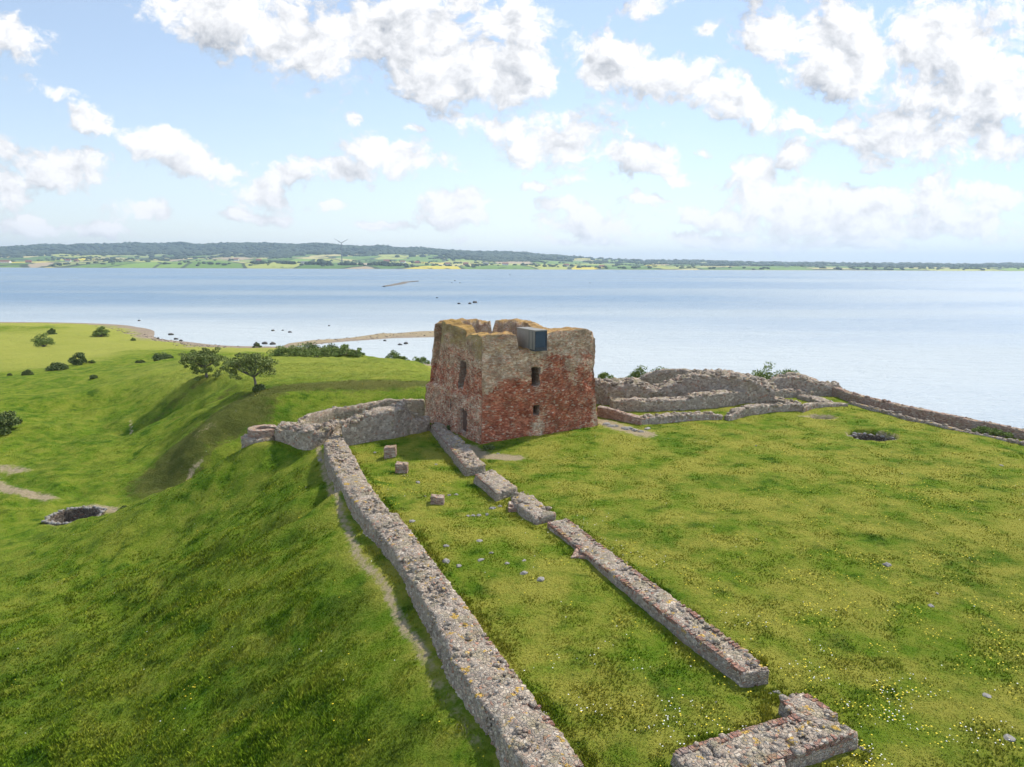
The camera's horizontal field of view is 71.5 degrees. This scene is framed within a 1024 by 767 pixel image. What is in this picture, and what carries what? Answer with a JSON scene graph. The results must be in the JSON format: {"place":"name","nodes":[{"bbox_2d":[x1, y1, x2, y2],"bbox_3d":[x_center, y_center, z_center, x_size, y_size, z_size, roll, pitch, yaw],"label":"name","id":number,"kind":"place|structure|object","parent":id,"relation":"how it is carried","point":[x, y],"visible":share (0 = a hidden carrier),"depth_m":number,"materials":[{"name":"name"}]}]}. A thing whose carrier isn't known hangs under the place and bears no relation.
{"place":"outdoors","nodes":[
{"label":"outdoors","id":0,"kind":"place"},
{"bbox_2d":[0,322,1023,766],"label":"ground","id":1,"kind":"structure","parent":0,"point":[114,368],"depth_m":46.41,"materials":[{"name":"green plant"}]},
{"bbox_2d":[0,410,22,434],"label":"bush","id":2,"kind":"object","parent":1,"relation":"on","point":[8,420],"visible":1,"depth_m":105.91,"materials":[{"name":"green plant"}]},
{"bbox_2d":[21,369,34,375],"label":"bush","id":3,"kind":"object","parent":1,"relation":"on","point":[27,372],"visible":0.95,"depth_m":158.62,"materials":[{"name":"green plant"}]},
{"bbox_2d":[29,332,54,346],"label":"bush","id":4,"kind":"object","parent":1,"relation":"on","point":[40,341],"visible":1,"depth_m":235.56,"materials":[{"name":"green plant"}]},
{"bbox_2d":[46,328,56,334],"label":"bush","id":5,"kind":"object","parent":1,"relation":"on","point":[51,331],"visible":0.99,"depth_m":273.05,"materials":[{"name":"green plant"}]},
{"bbox_2d":[44,361,68,370],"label":"bush","id":6,"kind":"object","parent":1,"relation":"on","point":[57,366],"visible":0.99,"depth_m":171.25,"materials":[{"name":"green plant"}]},
{"bbox_2d":[41,505,107,524],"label":"stone well","id":7,"kind":"object","parent":1,"relation":"on","point":[66,516],"visible":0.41,"depth_m":80.05,"materials":[{"name":"grey stone"}]},
{"bbox_2d":[67,352,87,364],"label":"bush","id":8,"kind":"object","parent":1,"relation":"on","point":[73,360],"visible":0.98,"depth_m":185.19,"materials":[{"name":"green plant"}]},
{"bbox_2d":[89,374,97,378],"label":"bush","id":9,"kind":"object","parent":1,"relation":"on","point":[93,376],"visible":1,"depth_m":141.29,"materials":[{"name":"green plant"}]},
{"bbox_2d":[92,326,109,336],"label":"bush","id":10,"kind":"object","parent":1,"relation":"on","point":[100,331],"visible":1,"depth_m":270.17,"materials":[{"name":"green plant"}]},
{"bbox_2d":[151,352,173,360],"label":"bush","id":11,"kind":"object","parent":1,"relation":"on","point":[157,356],"visible":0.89,"depth_m":173.16,"materials":[{"name":"green plant"}]},
{"bbox_2d":[178,347,227,380],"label":"hawthorn tree","id":12,"kind":"object","parent":1,"relation":"on","point":[208,356],"visible":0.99,"depth_m":116.21,"materials":[{"name":"green plant"}]},
{"bbox_2d":[221,352,278,384],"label":"hawthorn tree","id":13,"kind":"object","parent":1,"relation":"on","point":[252,362],"visible":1,"depth_m":101.76,"materials":[{"name":"green plant"}]},
{"bbox_2d":[252,342,261,347],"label":"bush","id":14,"kind":"object","parent":1,"relation":"on","point":[257,345],"visible":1,"depth_m":244.58,"materials":[{"name":"green plant"}]},
{"bbox_2d":[241,424,276,448],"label":"round turret","id":15,"kind":"object","parent":1,"relation":"on","point":[260,433],"visible":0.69,"depth_m":70.08,"materials":[{"name":"grey stone"}]},
{"bbox_2d":[252,383,265,390],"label":"bush","id":16,"kind":"object","parent":1,"relation":"on","point":[258,387],"visible":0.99,"depth_m":102.91,"materials":[{"name":"green plant"}]},
{"bbox_2d":[105,326,431,347],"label":"shingle","id":17,"kind":"object","parent":1,"relation":"on","point":[226,346],"visible":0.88,"depth_m":271.45,"materials":[{"name":"beige gravel"}]},
{"bbox_2d":[266,345,288,356],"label":"bush","id":18,"kind":"object","parent":1,"relation":"on","point":[280,350],"visible":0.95,"depth_m":162.38,"materials":[{"name":"green plant"}]},
{"bbox_2d":[275,345,299,356],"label":"bush","id":19,"kind":"object","parent":1,"relation":"on","point":[289,352],"visible":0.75,"depth_m":163.33,"materials":[{"name":"green plant"}]},
{"bbox_2d":[288,343,314,356],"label":"bush","id":20,"kind":"object","parent":1,"relation":"on","point":[301,353],"visible":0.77,"depth_m":163.84,"materials":[{"name":"green plant"}]},
{"bbox_2d":[274,419,341,449],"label":"corner bastion","id":21,"kind":"object","parent":1,"relation":"on","point":[306,436],"visible":0.9,"depth_m":68.13,"materials":[{"name":"grey stone"}]},
{"bbox_2d":[301,341,319,352],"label":"bush","id":22,"kind":"object","parent":1,"relation":"on","point":[309,346],"visible":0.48,"depth_m":177.82,"materials":[{"name":"green plant"}]},
{"bbox_2d":[303,346,329,357],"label":"bush","id":23,"kind":"object","parent":1,"relation":"on","point":[316,352],"visible":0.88,"depth_m":165.40,"materials":[{"name":"green plant"}]},
{"bbox_2d":[321,345,342,356],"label":"bush","id":24,"kind":"object","parent":1,"relation":"on","point":[333,352],"visible":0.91,"depth_m":165.92,"materials":[{"name":"green plant"}]},
{"bbox_2d":[334,344,354,355],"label":"bush","id":25,"kind":"object","parent":1,"relation":"on","point":[344,348],"visible":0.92,"depth_m":167.54,"materials":[{"name":"green plant"}]},
{"bbox_2d":[323,431,388,530],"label":"curtain wall","id":26,"kind":"structure","parent":1,"relation":"on","point":[346,475],"depth_m":53.74,"materials":[{"name":"grey stone"}]},
{"bbox_2d":[350,347,364,356],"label":"bush","id":27,"kind":"object","parent":1,"relation":"on","point":[358,352],"visible":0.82,"depth_m":167.59,"materials":[{"name":"green plant"}]},
{"bbox_2d":[298,398,424,423],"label":"back wall","id":28,"kind":"structure","parent":1,"relation":"on","point":[346,412],"depth_m":80.19,"materials":[{"name":"grey stone"}]},
{"bbox_2d":[339,402,429,444],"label":"cross wall","id":29,"kind":"structure","parent":1,"relation":"on","point":[396,420],"depth_m":69.22,"materials":[{"name":"grey stone"}]},
{"bbox_2d":[384,445,396,458],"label":"brick block","id":30,"kind":"structure","parent":1,"relation":"on","point":[390,451],"depth_m":63.46,"materials":[{"name":"grey stone"}]},
{"bbox_2d":[385,349,400,358],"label":"bush","id":31,"kind":"object","parent":1,"relation":"on","point":[394,355],"visible":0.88,"depth_m":151.57,"materials":[{"name":"green plant"}]},
{"bbox_2d":[395,461,408,473],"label":"brick block","id":32,"kind":"structure","parent":1,"relation":"on","point":[402,467],"depth_m":58.85,"materials":[{"name":"grey stone"}]},
{"bbox_2d":[397,356,408,359],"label":"bush","id":33,"kind":"object","parent":1,"relation":"on","point":[403,357],"visible":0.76,"depth_m":151.83,"materials":[{"name":"green plant"}]},
{"bbox_2d":[412,356,430,363],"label":"bush","id":34,"kind":"object","parent":1,"relation":"on","point":[423,359],"visible":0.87,"depth_m":150.83,"materials":[{"name":"green plant"}]},
{"bbox_2d":[430,494,444,504],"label":"brick block","id":35,"kind":"structure","parent":1,"relation":"on","point":[437,499],"depth_m":50.59,"materials":[{"name":"grey stone"}]},
{"bbox_2d":[430,422,485,476],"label":"wall","id":36,"kind":"structure","parent":1,"relation":"on","point":[467,461],"depth_m":63.48,"materials":[{"name":"grey stone"}]},
{"bbox_2d":[363,512,583,766],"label":"curtain wall","id":37,"kind":"structure","parent":1,"relation":"on","point":[497,697],"depth_m":29.20,"materials":[{"name":"grey stone"}]},
{"bbox_2d":[483,443,494,450],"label":"bush","id":38,"kind":"object","parent":1,"relation":"on","point":[487,447],"visible":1,"depth_m":66.75,"materials":[{"name":"green plant"}]},
{"bbox_2d":[473,469,517,501],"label":"wall","id":39,"kind":"structure","parent":1,"relation":"on","point":[494,485],"depth_m":53.53,"materials":[{"name":"grey stone"}]},
{"bbox_2d":[424,318,597,443],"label":"castle tower","id":40,"kind":"structure","parent":1,"relation":"on","point":[504,379],"depth_m":70.25,"materials":[{"name":"brick"}]},
{"bbox_2d":[463,409,466,430],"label":"door","id":41,"kind":"structure","parent":40,"relation":"in","point":[464,412],"depth_m":71.38,"materials":[{"name":"brown wood"}]},
{"bbox_2d":[508,501,516,511],"bbox_3d":[0.311,8.730,49.867,1.249,1.041,1.925,0,10,0],"label":"wall spur","id":42,"kind":"object","parent":1,"relation":"on","point":[512,507],"depth_m":49.18,"materials":[{"name":"grey stone"}]},
{"bbox_2d":[12,395,1023,766],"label":"yellow flowers","id":43,"kind":"object","parent":1,"relation":"on","point":[820,623],"visible":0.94,"depth_m":34.27,"materials":[{"name":"yellow plant"}]},
{"bbox_2d":[17,441,1019,766],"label":"white flowers","id":44,"kind":"object","parent":1,"relation":"on","point":[789,663],"visible":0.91,"depth_m":27.77,"materials":[{"name":"white plant"}]},
{"bbox_2d":[511,491,555,524],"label":"wall","id":45,"kind":"structure","parent":1,"relation":"on","point":[532,509],"depth_m":47.97,"materials":[{"name":"grey stone"}]},
{"bbox_2d":[571,548,585,558],"bbox_3d":[3.956,10.179,41.573,1.205,0.835,1.287,0,10,0],"label":"wall spur","id":46,"kind":"object","parent":1,"relation":"on","point":[577,553],"depth_m":41.26,"materials":[{"name":"grey stone"}]},
{"bbox_2d":[598,372,613,378],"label":"bush","id":47,"kind":"object","parent":1,"relation":"on","point":[603,375],"visible":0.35,"depth_m":95.65,"materials":[{"name":"green plant"}]},
{"bbox_2d":[597,405,642,424],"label":"room wall","id":48,"kind":"structure","parent":1,"relation":"on","point":[611,413],"depth_m":77.64,"materials":[{"name":"stone"}]},
{"bbox_2d":[594,377,656,404],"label":"rubble ridge","id":49,"kind":"structure","parent":1,"relation":"on","point":[606,389],"depth_m":86.90,"materials":[{"name":"grey stone"}]},
{"bbox_2d":[621,426,632,429],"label":"loose stone","id":50,"kind":"object","parent":1,"relation":"on","point":[627,428],"visible":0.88,"depth_m":73.17,"materials":[{"name":"grey stone"}]},
{"bbox_2d":[627,365,646,377],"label":"bush","id":51,"kind":"object","parent":1,"relation":"on","point":[636,373],"visible":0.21,"depth_m":98.94,"materials":[{"name":"green plant"}]},
{"bbox_2d":[547,518,768,687],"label":"wall","id":52,"kind":"structure","parent":1,"relation":"on","point":[742,667],"depth_m":34.21,"materials":[{"name":"grey stone"}]},
{"bbox_2d":[639,368,696,384],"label":"wall","id":53,"kind":"structure","parent":1,"relation":"on","point":[657,376],"depth_m":96.14,"materials":[{"name":"grey stone"}]},
{"bbox_2d":[640,411,722,424],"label":"room wall","id":54,"kind":"structure","parent":1,"relation":"on","point":[662,418],"depth_m":77.61,"materials":[{"name":"grey stone"}]},
{"bbox_2d":[609,388,813,411],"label":"great wall","id":55,"kind":"structure","parent":1,"relation":"on","point":[717,398],"depth_m":84.06,"materials":[{"name":"grey stone"}]},
{"bbox_2d":[652,368,776,403],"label":"rubble ridge","id":56,"kind":"structure","parent":1,"relation":"on","point":[759,390],"depth_m":87.62,"materials":[{"name":"grey stone"}]},
{"bbox_2d":[736,754,785,766],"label":"corner wall","id":57,"kind":"structure","parent":1,"relation":"on","point":[742,759],"depth_m":23.98,"materials":[{"name":"grey stone"}]},
{"bbox_2d":[724,402,802,420],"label":"room wall","id":58,"kind":"structure","parent":1,"relation":"on","point":[741,411],"depth_m":82.06,"materials":[{"name":"grey stone"}]},
{"bbox_2d":[670,710,857,766],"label":"corner wall","id":59,"kind":"structure","parent":1,"relation":"on","point":[791,740],"depth_m":24.89,"materials":[{"name":"grey stone"}]},
{"bbox_2d":[772,396,800,403],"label":"room wall","id":60,"kind":"structure","parent":1,"relation":"on","point":[779,399],"depth_m":86.92,"materials":[{"name":"grey stone"}]},
{"bbox_2d":[767,372,841,396],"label":"wall","id":61,"kind":"structure","parent":1,"relation":"on","point":[795,381],"depth_m":94.37,"materials":[{"name":"grey stone"}]},
{"bbox_2d":[751,361,777,379],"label":"bush","id":62,"kind":"object","parent":61,"relation":"on","point":[768,375],"visible":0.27,"depth_m":98.30,"materials":[{"name":"green plant"}]},
{"bbox_2d":[775,368,799,373],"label":"bush","id":63,"kind":"object","parent":61,"relation":"on","point":[784,372],"visible":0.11,"depth_m":98.33,"materials":[{"name":"green plant"}]},
{"bbox_2d":[778,692,837,721],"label":"corner wall","id":64,"kind":"structure","parent":1,"relation":"on","point":[793,703],"depth_m":26.98,"materials":[{"name":"grey stone"}]},
{"bbox_2d":[797,394,832,401],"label":"room wall","id":65,"kind":"structure","parent":1,"relation":"on","point":[808,398],"depth_m":89.29,"materials":[{"name":"grey stone"}]},
{"bbox_2d":[802,402,848,412],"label":"room wall","id":66,"kind":"structure","parent":1,"relation":"on","point":[809,406],"depth_m":85.62,"materials":[{"name":"grey stone"}]},
{"bbox_2d":[848,432,896,440],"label":"stone pit","id":67,"kind":"object","parent":1,"relation":"on","point":[866,436],"visible":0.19,"depth_m":73.42,"materials":[{"name":"grey stone"}]},
{"bbox_2d":[832,386,1023,439],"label":"wall","id":68,"kind":"structure","parent":1,"relation":"on","point":[959,422],"depth_m":78.92,"materials":[{"name":"grey stone"}]},
{"bbox_2d":[849,401,1023,445],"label":"stone kerb","id":69,"kind":"structure","parent":1,"relation":"on","point":[909,418],"depth_m":77.21,"materials":[{"name":"grey stone"}]},
{"bbox_2d":[971,426,985,433],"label":"bush","id":70,"kind":"object","parent":1,"relation":"on","point":[978,428],"visible":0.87,"depth_m":72.81,"materials":[{"name":"green plant"}]},
{"bbox_2d":[982,693,990,697],"bbox_3d":[19.212,12.636,28.698,0.399,0.179,0.323,9,13,42],"label":"loose stone","id":71,"kind":"object","parent":1,"relation":"on","point":[986,695],"visible":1,"depth_m":28.68,"materials":[{"name":"grey stone"}]},
{"bbox_2d":[979,427,999,435],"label":"bush","id":72,"kind":"object","parent":1,"relation":"on","point":[988,430],"visible":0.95,"depth_m":71.60,"materials":[{"name":"green plant"}]},
{"bbox_2d":[991,430,1013,437],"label":"bush","id":73,"kind":"object","parent":1,"relation":"on","point":[1003,434],"visible":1,"depth_m":70.71,"materials":[{"name":"green plant"}]},
{"bbox_2d":[1003,734,1015,741],"bbox_3d":[18.374,13.174,26.309,0.489,0.237,0.410,-7,12,-36],"label":"loose stone","id":74,"kind":"object","parent":1,"relation":"on","point":[1010,737],"visible":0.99,"depth_m":26.26,"materials":[{"name":"grey stone"}]},
{"bbox_2d":[0,268,1023,428],"bbox_3d":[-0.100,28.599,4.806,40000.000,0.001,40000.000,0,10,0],"label":"sea","id":75,"kind":"structure","parent":0,"point":[950,342],"depth_m":427.07,"materials":[{"name":"liquid"}]},
{"bbox_2d":[382,281,417,286],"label":"sandbar","id":76,"kind":"structure","parent":75,"relation":"in","point":[400,283],"depth_m":1009.05,"materials":[{"name":"beige sand"}]},
{"bbox_2d":[0,244,1023,270],"bbox_3d":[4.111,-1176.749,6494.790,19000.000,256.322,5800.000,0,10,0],"label":"shore","id":77,"kind":"structure","parent":0,"point":[242,262],"depth_m":4072.83,"materials":[{"name":"green plant"}]},
{"bbox_2d":[0,260,11,262],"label":"farmhouse","id":78,"kind":"object","parent":77,"relation":"on","point":[5,261],"visible":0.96,"depth_m":4280.25,"materials":[{"name":"white tile"}]},
{"bbox_2d":[250,260,270,263],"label":"tree clump","id":79,"kind":"object","parent":77,"relation":"on","point":[262,262],"visible":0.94,"depth_m":3944.13,"materials":[{"name":"green plant"}]},
{"bbox_2d":[276,260,296,263],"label":"tree clump","id":80,"kind":"object","parent":77,"relation":"on","point":[288,262],"visible":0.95,"depth_m":3951.44,"materials":[{"name":"green plant"}]},
{"bbox_2d":[304,259,331,264],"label":"tree clump","id":81,"kind":"object","parent":77,"relation":"on","point":[320,262],"visible":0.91,"depth_m":3921.02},
{"bbox_2d":[337,261,363,264],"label":"tree clump","id":82,"kind":"object","parent":77,"relation":"on","point":[349,263],"visible":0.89,"depth_m":3906.09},
{"bbox_2d":[367,261,391,265],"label":"tree clump","id":83,"kind":"object","parent":77,"relation":"on","point":[382,263],"visible":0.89,"depth_m":3910.92,"materials":[{"name":"green plant"}]},
{"bbox_2d":[388,262,408,265],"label":"tree clump","id":84,"kind":"object","parent":77,"relation":"on","point":[397,264],"visible":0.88,"depth_m":3907.22,"materials":[{"name":"green plant"}]},
{"bbox_2d":[0,241,1023,269],"bbox_3d":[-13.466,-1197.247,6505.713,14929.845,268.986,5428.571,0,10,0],"label":"woodland","id":85,"kind":"object","parent":77,"relation":"on","point":[177,250],"visible":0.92,"depth_m":6591.89,"materials":[{"name":"green plant"}]},
{"bbox_2d":[0,0,1023,263],"label":"sky","id":86,"kind":"structure","parent":0,"point":[858,131],"materials":[{"name":"blue"}]}
]}

